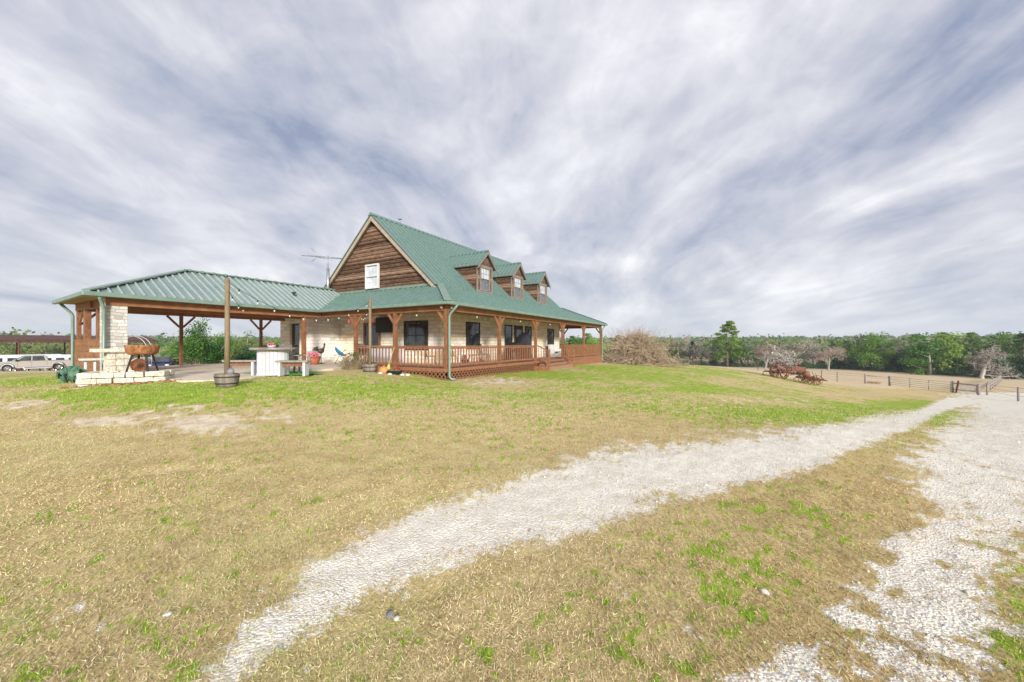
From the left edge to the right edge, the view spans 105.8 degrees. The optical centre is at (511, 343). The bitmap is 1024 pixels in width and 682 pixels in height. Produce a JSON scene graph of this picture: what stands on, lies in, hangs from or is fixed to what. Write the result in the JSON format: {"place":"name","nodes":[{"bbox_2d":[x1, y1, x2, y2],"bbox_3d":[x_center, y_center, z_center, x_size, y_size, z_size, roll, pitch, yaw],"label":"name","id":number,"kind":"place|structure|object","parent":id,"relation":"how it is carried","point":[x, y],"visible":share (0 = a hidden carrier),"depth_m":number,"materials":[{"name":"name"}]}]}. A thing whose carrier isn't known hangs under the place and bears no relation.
{"place":"outdoors","nodes":[
{"label":"outdoors","id":0,"kind":"place"},
{"bbox_2d":[144,363,344,382],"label":"patio","id":1,"kind":"structure","parent":0,"point":[197,372],"depth_m":15.25,"materials":[{"name":"concrete"}]},
{"bbox_2d":[52,269,338,371],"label":"pavilion","id":2,"kind":"structure","parent":1,"relation":"on","point":[181,293],"depth_m":15.16,"materials":[{"name":"metal"}]},
{"bbox_2d":[222,360,256,374],"bbox_3d":[-8.735,0.785,12.500,1.000,0.490,0.320,0,0,-8],"label":"bench","id":3,"kind":"object","parent":1,"relation":"on","point":[252,364],"visible":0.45,"depth_m":12.45,"materials":[{"name":"grey wood"}]},
{"bbox_2d":[249,347,296,375],"bbox_3d":[-7.837,0.585,12.700,1.340,0.890,1.340,0,0,30],"label":"spool table","id":4,"kind":"object","parent":1,"relation":"on","point":[267,358],"visible":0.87,"depth_m":12.29,"materials":[{"name":"white paint"}]},
{"bbox_2d":[245,371,322,374],"bbox_3d":[-7.828,1.022,13.400,2.200,0.012,1.200,0,0,9],"label":"turf mat","id":5,"kind":"object","parent":1,"relation":"on","point":[294,373],"visible":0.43,"depth_m":13.05,"materials":[{"name":"green plant"}]},
{"bbox_2d":[279,343,309,372],"bbox_3d":[-7.586,0.519,13.502,0.790,1.030,0.720,0,0,1],"label":"wooden armchair","id":6,"kind":"object","parent":5,"relation":"on","point":[291,356],"visible":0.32,"depth_m":13.60,"materials":[{"name":"grey wood"}]},
{"bbox_2d":[307,352,320,364],"bbox_3d":[-9.730,0.728,18.996,0.614,0.603,0.623,0,0,-20],"label":"flower pot","id":7,"kind":"object","parent":1,"relation":"on","point":[314,358],"visible":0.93,"depth_m":18.82,"materials":[{"name":"ceramic"}]},
{"bbox_2d":[319,361,365,364],"bbox_3d":[-8.679,1.207,20.274,4.390,0.346,2.435,0,0,30],"label":"patio strip","id":8,"kind":"object","parent":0,"point":[336,363],"depth_m":20.90,"materials":[{"name":"concrete"}]},
{"bbox_2d":[312,343,325,363],"bbox_3d":[-9.746,0.489,19.545,0.665,1.082,0.225,0,0,-40],"label":"rooster sculpture","id":9,"kind":"object","parent":8,"relation":"on","point":[320,350],"visible":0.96,"depth_m":19.54,"materials":[{"name":"metal"}]},
{"bbox_2d":[334,347,345,362],"bbox_3d":[-8.745,0.604,19.711,0.567,0.868,0.700,0,0,-24],"label":"saucer chair","id":10,"kind":"object","parent":8,"relation":"on","point":[338,351],"visible":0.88,"depth_m":19.50,"materials":[{"name":"blue fabric"}]},
{"bbox_2d":[358,344,366,363],"bbox_3d":[-7.331,0.525,18.729,0.548,1.027,0.878,0,0,-17],"label":"folding chair","id":11,"kind":"object","parent":8,"relation":"on","point":[362,345],"visible":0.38,"depth_m":18.51,"materials":[{"name":"metal"}]},
{"bbox_2d":[0,362,1023,681],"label":"lawn","id":12,"kind":"structure","parent":0,"point":[752,386],"depth_m":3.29,"materials":[{"name":"plant"}]},
{"bbox_2d":[56,365,84,382],"bbox_3d":[-13.051,0.938,11.566,0.851,0.581,0.810,0,0,-29],"label":"prickly pear","id":13,"kind":"object","parent":12,"relation":"on","point":[66,374],"visible":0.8,"depth_m":11.35,"materials":[{"name":"green plant"}]},
{"bbox_2d":[78,358,103,371],"bbox_3d":[-12.899,0.781,11.975,0.350,0.638,0.699,0,0,30],"label":"bench","id":14,"kind":"object","parent":12,"relation":"on","point":[86,360],"visible":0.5,"depth_m":11.82,"materials":[{"name":"white paint"}]},
{"bbox_2d":[89,348,131,370],"bbox_3d":[-12.171,0.620,11.792,0.655,0.920,0.898,0,0,30],"label":"stone table","id":15,"kind":"object","parent":12,"relation":"on","point":[116,361],"visible":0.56,"depth_m":11.71,"materials":[{"name":"beige stone"}]},
{"bbox_2d":[59,379,181,389],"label":"earth","id":16,"kind":"structure","parent":12,"relation":"on","point":[125,383],"depth_m":10.29,"materials":[{"name":"brown soil"}]},
{"bbox_2d":[76,369,174,386],"bbox_3d":[-10.779,1.015,10.900,1.800,0.471,1.006,0,0,-28],"label":"stone ledge","id":17,"kind":"object","parent":12,"relation":"on","point":[96,378],"visible":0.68,"depth_m":10.51,"materials":[{"name":"beige stone"}]},
{"bbox_2d":[130,359,145,370],"bbox_3d":[-10.362,0.603,10.743,0.102,0.354,0.354,0,0,42],"label":"iron wheel","id":18,"kind":"object","parent":17,"relation":"on","point":[137,364],"visible":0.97,"depth_m":10.72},
{"bbox_2d":[124,345,159,371],"bbox_3d":[-10.408,0.419,10.900,0.748,0.739,0.744,0,0,-28],"label":"fire pit","id":19,"kind":"object","parent":17,"relation":"on","point":[145,350],"visible":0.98,"depth_m":10.69,"materials":[{"name":"metal"}]},
{"bbox_2d":[171,317,236,364],"bbox_3d":[-28.446,0.443,35.839,4.162,5.831,5.150,0,0,42],"label":"tree","id":20,"kind":"object","parent":12,"relation":"on","point":[200,349],"visible":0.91,"depth_m":35.41,"materials":[{"name":"green plant"}]},
{"bbox_2d":[213,373,239,387],"bbox_3d":[-7.145,0.925,9.700,0.543,0.330,0.543,0,0,0],"label":"barrel planter","id":21,"kind":"object","parent":12,"relation":"on","point":[222,380],"visible":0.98,"depth_m":9.51,"materials":[{"name":"wood"}]},
{"bbox_2d":[224,278,229,373],"bbox_3d":[-7.142,-0.357,9.701,0.126,2.565,0.122,0,0,0],"label":"light pole","id":22,"kind":"object","parent":21,"relation":"in","point":[227,331],"visible":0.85,"depth_m":9.66,"materials":[{"name":"brown wood"}]},
{"bbox_2d":[231,284,366,320],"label":"string lights","id":23,"kind":"object","parent":22,"relation":"hanging from","point":[291,313],"visible":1,"depth_m":11.62,"materials":[{"name":"black plastic"}]},
{"bbox_2d":[232,346,256,359],"bbox_3d":[-28.876,1.807,42.157,2.617,3.290,2.869,0,0,14],"label":"tree","id":24,"kind":"object","parent":12,"relation":"on","point":[248,354],"visible":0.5,"depth_m":41.71,"materials":[{"name":"green plant"}]},
{"bbox_2d":[275,360,311,375],"bbox_3d":[-6.945,0.785,12.300,1.000,0.490,0.320,0,0,-3],"label":"bench","id":25,"kind":"object","parent":12,"relation":"on","point":[282,364],"visible":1,"depth_m":12.23,"materials":[{"name":"grey wood"}]},
{"bbox_2d":[335,352,367,369],"bbox_3d":[-7.011,0.766,16.985,1.640,0.778,1.666,0,0,-34],"label":"dry bush","id":26,"kind":"object","parent":12,"relation":"on","point":[357,364],"visible":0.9,"depth_m":16.71,"materials":[{"name":"beige plant"}]},
{"bbox_2d":[362,364,377,372],"bbox_3d":[-5.726,1.020,15.600,0.606,0.360,0.606,0,0,0],"label":"barrel planter","id":27,"kind":"object","parent":12,"relation":"on","point":[372,368],"visible":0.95,"depth_m":15.37,"materials":[{"name":"wood"}]},
{"bbox_2d":[368,298,371,364],"bbox_3d":[-5.723,-0.405,15.601,0.126,2.850,0.122,0,0,0],"label":"light pole","id":28,"kind":"object","parent":27,"relation":"in","point":[370,337],"visible":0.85,"depth_m":15.56,"materials":[{"name":"brown wood"}]},
{"bbox_2d":[386,609,393,618],"bbox_3d":[-0.671,1.491,2.129,0.041,0.034,0.058,0,0,-21],"label":"rock","id":29,"kind":"object","parent":12,"relation":"on","point":[390,613],"visible":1,"depth_m":2.12,"materials":[{"name":"white stone"}]},
{"bbox_2d":[386,369,401,374],"bbox_3d":[-4.714,1.131,15.400,0.714,0.198,0.257,0,0,30],"label":"planter","id":30,"kind":"object","parent":12,"relation":"on","point":[395,372],"visible":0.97,"depth_m":15.26,"materials":[{"name":"black plastic"}]},
{"bbox_2d":[280,212,607,380],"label":"ranch house","id":31,"kind":"structure","parent":12,"relation":"on","point":[437,296],"depth_m":20.90,"materials":[{"name":"green metal"}]},
{"bbox_2d":[292,324,298,359],"bbox_3d":[-11.993,-0.050,21.543,0.900,2.100,0.100,0,0,30],"label":"door","id":32,"kind":"structure","parent":31,"relation":"in","point":[295,327],"depth_m":21.51,"materials":[{"name":"black glass"}]},
{"bbox_2d":[302,248,341,289],"bbox_3d":[-10.888,-3.975,22.385,2.307,2.951,0.880,0,0,-19],"label":"tv antenna","id":33,"kind":"object","parent":31,"relation":"attached to","point":[327,277],"visible":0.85,"depth_m":22.15,"materials":[{"name":"metal"}]},
{"bbox_2d":[363,323,380,360],"bbox_3d":[-7.618,-0.055,21.037,1.320,2.130,0.070,0,0,30],"label":"patio door","id":34,"kind":"structure","parent":31,"relation":"in","point":[376,337],"depth_m":21.16,"materials":[{"name":"black glass"}]},
{"bbox_2d":[365,263,379,288],"bbox_3d":[-7.524,-3.600,20.821,1.020,1.320,0.120,0,0,30],"label":"window","id":35,"kind":"structure","parent":31,"relation":"in","point":[372,271],"depth_m":20.83,"materials":[{"name":"white paint"}]},
{"bbox_2d":[376,317,392,332],"bbox_3d":[-6.655,-0.970,20.386,1.320,0.800,0.210,0,0,30],"label":"television","id":36,"kind":"object","parent":31,"relation":"attached to","point":[384,324],"visible":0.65,"depth_m":20.32,"materials":[{"name":"black plastic"}]},
{"bbox_2d":[367,345,403,362],"bbox_3d":[-6.364,0.560,19.542,2.150,0.900,0.600,0,0,30],"label":"bar counter","id":37,"kind":"object","parent":31,"relation":"on","point":[384,354],"visible":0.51,"depth_m":19.39,"materials":[{"name":"white paint"}]},
{"bbox_2d":[404,320,427,349],"bbox_3d":[-4.837,-0.400,19.439,1.620,1.480,0.050,0,0,30],"label":"window","id":38,"kind":"structure","parent":31,"relation":"in","point":[415,332],"depth_m":19.42,"materials":[{"name":"black glass"}]},
{"bbox_2d":[466,322,479,348],"bbox_3d":[-2.107,-0.420,21.003,0.050,1.460,1.270,0,0,30],"label":"window","id":39,"kind":"structure","parent":31,"relation":"in","point":[472,328],"depth_m":20.96,"materials":[{"name":"black glass"}]},
{"bbox_2d":[504,324,512,344],"bbox_3d":[-0.217,-0.280,24.267,0.050,1.780,0.920,0,0,30],"label":"window","id":40,"kind":"structure","parent":31,"relation":"in","point":[508,329],"depth_m":24.27,"materials":[{"name":"black glass"}]},
{"bbox_2d":[504,333,531,359],"bbox_3d":[0.369,0.150,22.033,0.770,1.560,2.001,0,0,30],"label":"covered grill","id":41,"kind":"object","parent":31,"relation":"on","point":[523,339],"visible":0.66,"depth_m":21.87,"materials":[{"name":"fabric"}]},
{"bbox_2d":[514,325,522,340],"bbox_3d":[0.454,-0.075,25.374,0.098,2.170,1.090,0,0,30],"label":"front door","id":42,"kind":"structure","parent":31,"relation":"in","point":[518,330],"depth_m":25.22,"materials":[{"name":"black glass"}]},
{"bbox_2d":[525,326,531,347],"bbox_3d":[1.129,-0.280,26.583,0.050,1.780,0.920,0,0,30],"label":"window","id":43,"kind":"structure","parent":31,"relation":"in","point":[528,329],"depth_m":26.74,"materials":[{"name":"black glass"}]},
{"bbox_2d":[547,329,553,349],"bbox_3d":[2.983,-0.310,29.786,0.050,1.600,1.170,0,0,30],"label":"window","id":44,"kind":"structure","parent":31,"relation":"in","point":[550,332],"depth_m":29.76,"materials":[{"name":"black glass"}]},
{"bbox_2d":[598,325,697,366],"bbox_3d":[13.025,0.507,38.652,10.376,5.068,7.013,0,0,0],"label":"brush pile","id":45,"kind":"object","parent":12,"relation":"on","point":[642,347],"visible":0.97,"depth_m":37.77,"materials":[{"name":"beige plant"}]},
{"bbox_2d":[769,360,805,379],"bbox_3d":[26.823,2.593,37.513,3.209,1.922,1.747,0,0,30],"label":"old tractor","id":46,"kind":"object","parent":12,"relation":"on","point":[794,368],"visible":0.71,"depth_m":37.25,"materials":[{"name":"orange paint"}]},
{"bbox_2d":[793,371,815,383],"bbox_3d":[26.412,2.987,34.747,1.790,1.152,1.548,0,0,43],"label":"seed planter","id":47,"kind":"object","parent":12,"relation":"on","point":[806,374],"visible":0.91,"depth_m":34.47,"materials":[{"name":"metal"}]},
{"bbox_2d":[805,372,827,385],"bbox_3d":[25.931,3.005,32.944,1.548,1.152,1.490,0,0,-44],"label":"row cultivator","id":48,"kind":"object","parent":12,"relation":"on","point":[816,379],"visible":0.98,"depth_m":32.77,"materials":[{"name":"metal"}]},
{"bbox_2d":[890,376,950,391],"bbox_3d":[48.451,4.901,46.019,0.238,1.502,5.807,0,0,-13],"label":"pipe fence","id":49,"kind":"object","parent":12,"relation":"on","point":[909,382],"visible":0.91,"depth_m":45.95,"materials":[{"name":"metal"}]},
{"bbox_2d":[952,381,979,394],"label":"picket gate","id":50,"kind":"structure","parent":12,"relation":"on","point":[954,390],"depth_m":41.78,"materials":[{"name":"grey wood"}]},
{"bbox_2d":[0,359,1023,392],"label":"pasture","id":51,"kind":"structure","parent":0,"point":[855,375],"depth_m":70.27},
{"bbox_2d":[0,344,12,354],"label":"tree","id":52,"kind":"object","parent":51,"relation":"on","point":[2,351],"visible":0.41,"depth_m":88.35,"materials":[{"name":"green plant"}]},
{"bbox_2d":[7,343,34,370],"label":"tree","id":53,"kind":"object","parent":51,"relation":"on","point":[12,351],"visible":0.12,"depth_m":95.91,"materials":[{"name":"green plant"}]},
{"bbox_2d":[0,354,61,370],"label":"horse trailer","id":54,"kind":"object","parent":51,"relation":"on","point":[4,358],"visible":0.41,"depth_m":50.96,"materials":[{"name":"white paint"}]},
{"bbox_2d":[14,343,53,370],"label":"tree","id":55,"kind":"object","parent":51,"relation":"on","point":[42,348],"visible":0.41,"depth_m":94.52,"materials":[{"name":"green plant"}]},
{"bbox_2d":[0,355,70,370],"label":"pickup truck","id":56,"kind":"object","parent":51,"relation":"on","point":[33,361],"visible":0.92,"depth_m":44.43,"materials":[{"name":"beige paint"}]},
{"bbox_2d":[23,354,70,370],"bbox_3d":[-62.881,2.753,54.447,2.330,2.350,7.400,0,0,37],"label":"horse trailer","id":57,"kind":"object","parent":51,"relation":"on","point":[61,357],"visible":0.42,"depth_m":53.08,"materials":[{"name":"white paint"}]},
{"bbox_2d":[47,343,68,353],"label":"tree","id":58,"kind":"object","parent":51,"relation":"on","point":[56,348],"visible":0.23,"depth_m":99.40,"materials":[{"name":"green plant"}]},
{"bbox_2d":[0,335,155,370],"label":"open shed","id":59,"kind":"structure","parent":51,"relation":"on","point":[19,339],"depth_m":59.64,"materials":[{"name":"metal"}]},
{"bbox_2d":[149,356,174,365],"bbox_3d":[-36.246,2.116,40.004,1.800,1.469,4.491,0,0,-36],"label":"parked car","id":60,"kind":"object","parent":51,"relation":"on","point":[164,361],"visible":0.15,"depth_m":39.30,"materials":[{"name":"blue paint"}]},
{"bbox_2d":[155,344,174,356],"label":"tree","id":61,"kind":"object","parent":51,"relation":"on","point":[162,352],"visible":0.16,"depth_m":94.78,"materials":[{"name":"green plant"}]},
{"bbox_2d":[159,335,190,357],"bbox_3d":[-39.199,1.224,45.873,3.366,4.715,4.165,0,0,-2],"label":"tree","id":62,"kind":"object","parent":51,"relation":"on","point":[174,354],"visible":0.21,"depth_m":44.77,"materials":[{"name":"green plant"}]},
{"bbox_2d":[211,331,241,354],"bbox_3d":[-36.719,1.096,50.378,4.977,5.635,4.023,0,0,44],"label":"tree","id":63,"kind":"object","parent":51,"relation":"on","point":[220,337],"visible":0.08,"depth_m":49.49,"materials":[{"name":"green plant"}]},
{"bbox_2d":[230,331,257,359],"bbox_3d":[-32.958,1.059,47.797,3.824,5.392,3.862,0,0,4],"label":"tree","id":64,"kind":"object","parent":51,"relation":"on","point":[237,350],"visible":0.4,"depth_m":47.27,"materials":[{"name":"green plant"}]},
{"bbox_2d":[572,337,585,354],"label":"tree","id":65,"kind":"object","parent":51,"relation":"on","point":[579,342],"visible":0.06,"depth_m":97.19,"materials":[{"name":"green plant"}]},
{"bbox_2d":[585,338,607,361],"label":"tree","id":66,"kind":"object","parent":51,"relation":"on","point":[593,341],"visible":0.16,"depth_m":96.75,"materials":[{"name":"green plant"}]},
{"bbox_2d":[659,340,689,358],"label":"bare tree","id":67,"kind":"object","parent":51,"relation":"on","point":[676,350],"visible":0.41,"depth_m":148.40,"materials":[{"name":"grey plant"}]},
{"bbox_2d":[688,341,697,360],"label":"pine tree","id":68,"kind":"object","parent":51,"relation":"on","point":[692,343],"visible":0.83,"depth_m":142.53,"materials":[{"name":"green plant"}]},
{"bbox_2d":[678,330,708,364],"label":"bare tree","id":69,"kind":"object","parent":51,"relation":"on","point":[695,351],"visible":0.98,"depth_m":140.61,"materials":[{"name":"grey plant"}]},
{"bbox_2d":[690,337,719,360],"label":"bare tree","id":70,"kind":"object","parent":51,"relation":"on","point":[703,347],"visible":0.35,"depth_m":144.97,"materials":[{"name":"grey plant"}]},
{"bbox_2d":[711,320,743,366],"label":"pine tree","id":71,"kind":"object","parent":51,"relation":"on","point":[728,327],"visible":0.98,"depth_m":127.52,"materials":[{"name":"green plant"}]},
{"bbox_2d":[722,336,749,362],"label":"tree","id":72,"kind":"object","parent":51,"relation":"on","point":[736,345],"visible":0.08,"depth_m":142.17,"materials":[{"name":"green plant"}]},
{"bbox_2d":[676,356,863,380],"bbox_3d":[32.683,3.476,49.197,25.843,3.846,3.686,0,0,4],"label":"wire fence","id":73,"kind":"object","parent":51,"relation":"on","point":[761,366],"visible":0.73,"depth_m":50.55,"materials":[{"name":"metal"}]},
{"bbox_2d":[752,344,790,367],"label":"bare tree","id":74,"kind":"object","parent":51,"relation":"on","point":[760,350],"visible":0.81,"depth_m":117.92,"materials":[{"name":"grey plant"}]},
{"bbox_2d":[761,344,804,369],"bbox_3d":[44.245,2.596,63.571,5.987,5.827,7.327,0,0,16],"label":"bare tree","id":75,"kind":"object","parent":51,"relation":"on","point":[787,361],"visible":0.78,"depth_m":62.36,"materials":[{"name":"grey wood"}]},
{"bbox_2d":[774,339,815,363],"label":"bare tree","id":76,"kind":"object","parent":51,"relation":"on","point":[798,347],"visible":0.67,"depth_m":126.53,"materials":[{"name":"grey plant"}]},
{"bbox_2d":[792,341,822,362],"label":"bare tree","id":77,"kind":"object","parent":51,"relation":"on","point":[807,343],"visible":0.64,"depth_m":127.90,"materials":[{"name":"grey plant"}]},
{"bbox_2d":[604,359,1023,378],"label":"undergrowth","id":78,"kind":"object","parent":51,"relation":"on","point":[900,369],"visible":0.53,"depth_m":114.24,"materials":[{"name":"beige plant"}]},
{"bbox_2d":[813,344,848,369],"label":"bare tree","id":79,"kind":"object","parent":51,"relation":"on","point":[830,353],"visible":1,"depth_m":110.47,"materials":[{"name":"grey plant"}]},
{"bbox_2d":[830,357,848,367],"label":"tree","id":80,"kind":"object","parent":51,"relation":"on","point":[836,362],"visible":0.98,"depth_m":117.46,"materials":[{"name":"green plant"}]},
{"bbox_2d":[832,340,847,362],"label":"pine tree","id":81,"kind":"object","parent":51,"relation":"on","point":[839,343],"visible":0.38,"depth_m":124.85,"materials":[{"name":"green plant"}]},
{"bbox_2d":[841,340,852,362],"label":"pine tree","id":82,"kind":"object","parent":51,"relation":"on","point":[847,358],"visible":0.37,"depth_m":127.45,"materials":[{"name":"green plant"}]},
{"bbox_2d":[844,335,876,359],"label":"tree","id":83,"kind":"object","parent":51,"relation":"on","point":[857,341],"visible":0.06,"depth_m":129.73,"materials":[{"name":"green plant"}]},
{"bbox_2d":[845,331,896,370],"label":"tree","id":84,"kind":"object","parent":51,"relation":"on","point":[866,356],"visible":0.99,"depth_m":108.46,"materials":[{"name":"green plant"}]},
{"bbox_2d":[864,374,889,385],"bbox_3d":[46.738,4.751,49.500,2.564,1.603,0.207,0,0,25],"label":"wooden brace","id":85,"kind":"object","parent":51,"relation":"on","point":[865,378],"visible":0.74,"depth_m":49.70,"materials":[{"name":"grey wood"}]},
{"bbox_2d":[874,349,893,371],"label":"tree","id":86,"kind":"object","parent":51,"relation":"on","point":[889,360],"visible":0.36,"depth_m":111.57,"materials":[{"name":"green plant"}]},
{"bbox_2d":[889,349,904,369],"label":"tree","id":87,"kind":"object","parent":51,"relation":"on","point":[894,359],"visible":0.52,"depth_m":110.65,"materials":[{"name":"green plant"}]},
{"bbox_2d":[898,332,949,374],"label":"tree","id":88,"kind":"object","parent":51,"relation":"on","point":[922,351],"visible":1,"depth_m":99.41,"materials":[{"name":"green plant"}]},
{"bbox_2d":[915,357,937,371],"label":"tree","id":89,"kind":"object","parent":51,"relation":"on","point":[934,363],"visible":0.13,"depth_m":102.61,"materials":[{"name":"green plant"}]},
{"bbox_2d":[920,331,972,374],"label":"tree","id":90,"kind":"object","parent":51,"relation":"on","point":[956,349],"visible":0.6,"depth_m":99.67,"materials":[{"name":"green plant"}]},
{"bbox_2d":[935,351,963,370],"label":"tree","id":91,"kind":"object","parent":51,"relation":"on","point":[960,363],"visible":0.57,"depth_m":100.25,"materials":[{"name":"green plant"}]},
{"bbox_2d":[926,332,978,371],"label":"tree","id":92,"kind":"object","parent":51,"relation":"on","point":[951,342],"visible":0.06,"depth_m":106.61,"materials":[{"name":"green plant"}]},
{"bbox_2d":[961,332,984,362],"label":"pine tree","id":93,"kind":"object","parent":51,"relation":"on","point":[971,335],"visible":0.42,"depth_m":102.42,"materials":[{"name":"green plant"}]},
{"bbox_2d":[964,342,1022,379],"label":"bare tree","id":94,"kind":"object","parent":51,"relation":"on","point":[981,365],"visible":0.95,"depth_m":88.71,"materials":[{"name":"grey plant"}]},
{"bbox_2d":[972,331,1014,373],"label":"tree","id":95,"kind":"object","parent":51,"relation":"on","point":[1001,335],"visible":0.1,"depth_m":100.00,"materials":[{"name":"green plant"}]},
{"bbox_2d":[987,375,1001,391],"bbox_3d":[76.962,6.155,61.499,54.497,3.373,0.155,0,0,-37],"label":"plank fence","id":96,"kind":"object","parent":51,"relation":"on","point":[994,382],"visible":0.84,"depth_m":54.87,"materials":[{"name":"grey wood"}]},
{"bbox_2d":[986,353,1015,377],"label":"tree","id":97,"kind":"object","parent":51,"relation":"on","point":[1008,362],"visible":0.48,"depth_m":90.60,"materials":[{"name":"green plant"}]},
{"bbox_2d":[985,339,1019,372],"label":"tree","id":98,"kind":"object","parent":51,"relation":"on","point":[1001,343],"visible":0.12,"depth_m":98.61,"materials":[{"name":"green plant"}]},
{"bbox_2d":[1001,333,1023,371],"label":"pine tree","id":99,"kind":"object","parent":51,"relation":"on","point":[1018,345],"visible":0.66,"depth_m":90.65,"materials":[{"name":"green plant"}]},
{"bbox_2d":[1014,357,1023,374],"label":"tree","id":100,"kind":"object","parent":51,"relation":"on","point":[1020,365],"visible":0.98,"depth_m":88.15,"materials":[{"name":"green plant"}]},
{"bbox_2d":[0,0,1023,338],"label":"sky","id":101,"kind":"structure","parent":0,"point":[808,168],"materials":[{"name":"white"}]},
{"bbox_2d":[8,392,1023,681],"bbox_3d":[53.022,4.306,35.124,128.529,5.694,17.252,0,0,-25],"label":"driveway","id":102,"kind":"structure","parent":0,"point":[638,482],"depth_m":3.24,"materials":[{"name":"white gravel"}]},
{"bbox_2d":[986,383,1023,400],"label":"wire fence","id":103,"kind":"object","parent":102,"relation":"on","point":[1018,394],"visible":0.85,"depth_m":32.99,"materials":[{"name":"grey wood"}]},
{"bbox_2d":[548,345,560,356],"bbox_3d":[3.164,0.550,28.929,0.580,0.920,1.220,0,0,30],"label":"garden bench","id":104,"kind":"object","parent":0,"point":[555,352],"visible":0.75,"depth_m":29.08,"materials":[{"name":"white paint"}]},
{"bbox_2d":[603,356,873,363],"bbox_3d":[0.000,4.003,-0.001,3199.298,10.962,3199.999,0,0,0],"label":"hills","id":105,"kind":"structure","parent":0,"point":[705,359],"depth_m":217.48,"materials":[{"name":"green plant"}]},
{"bbox_2d":[0,327,1022,365],"bbox_3d":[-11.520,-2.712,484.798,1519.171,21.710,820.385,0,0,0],"label":"forest","id":106,"kind":"object","parent":105,"relation":"on","point":[754,341],"visible":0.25,"depth_m":137.46,"materials":[{"name":"green plant"}]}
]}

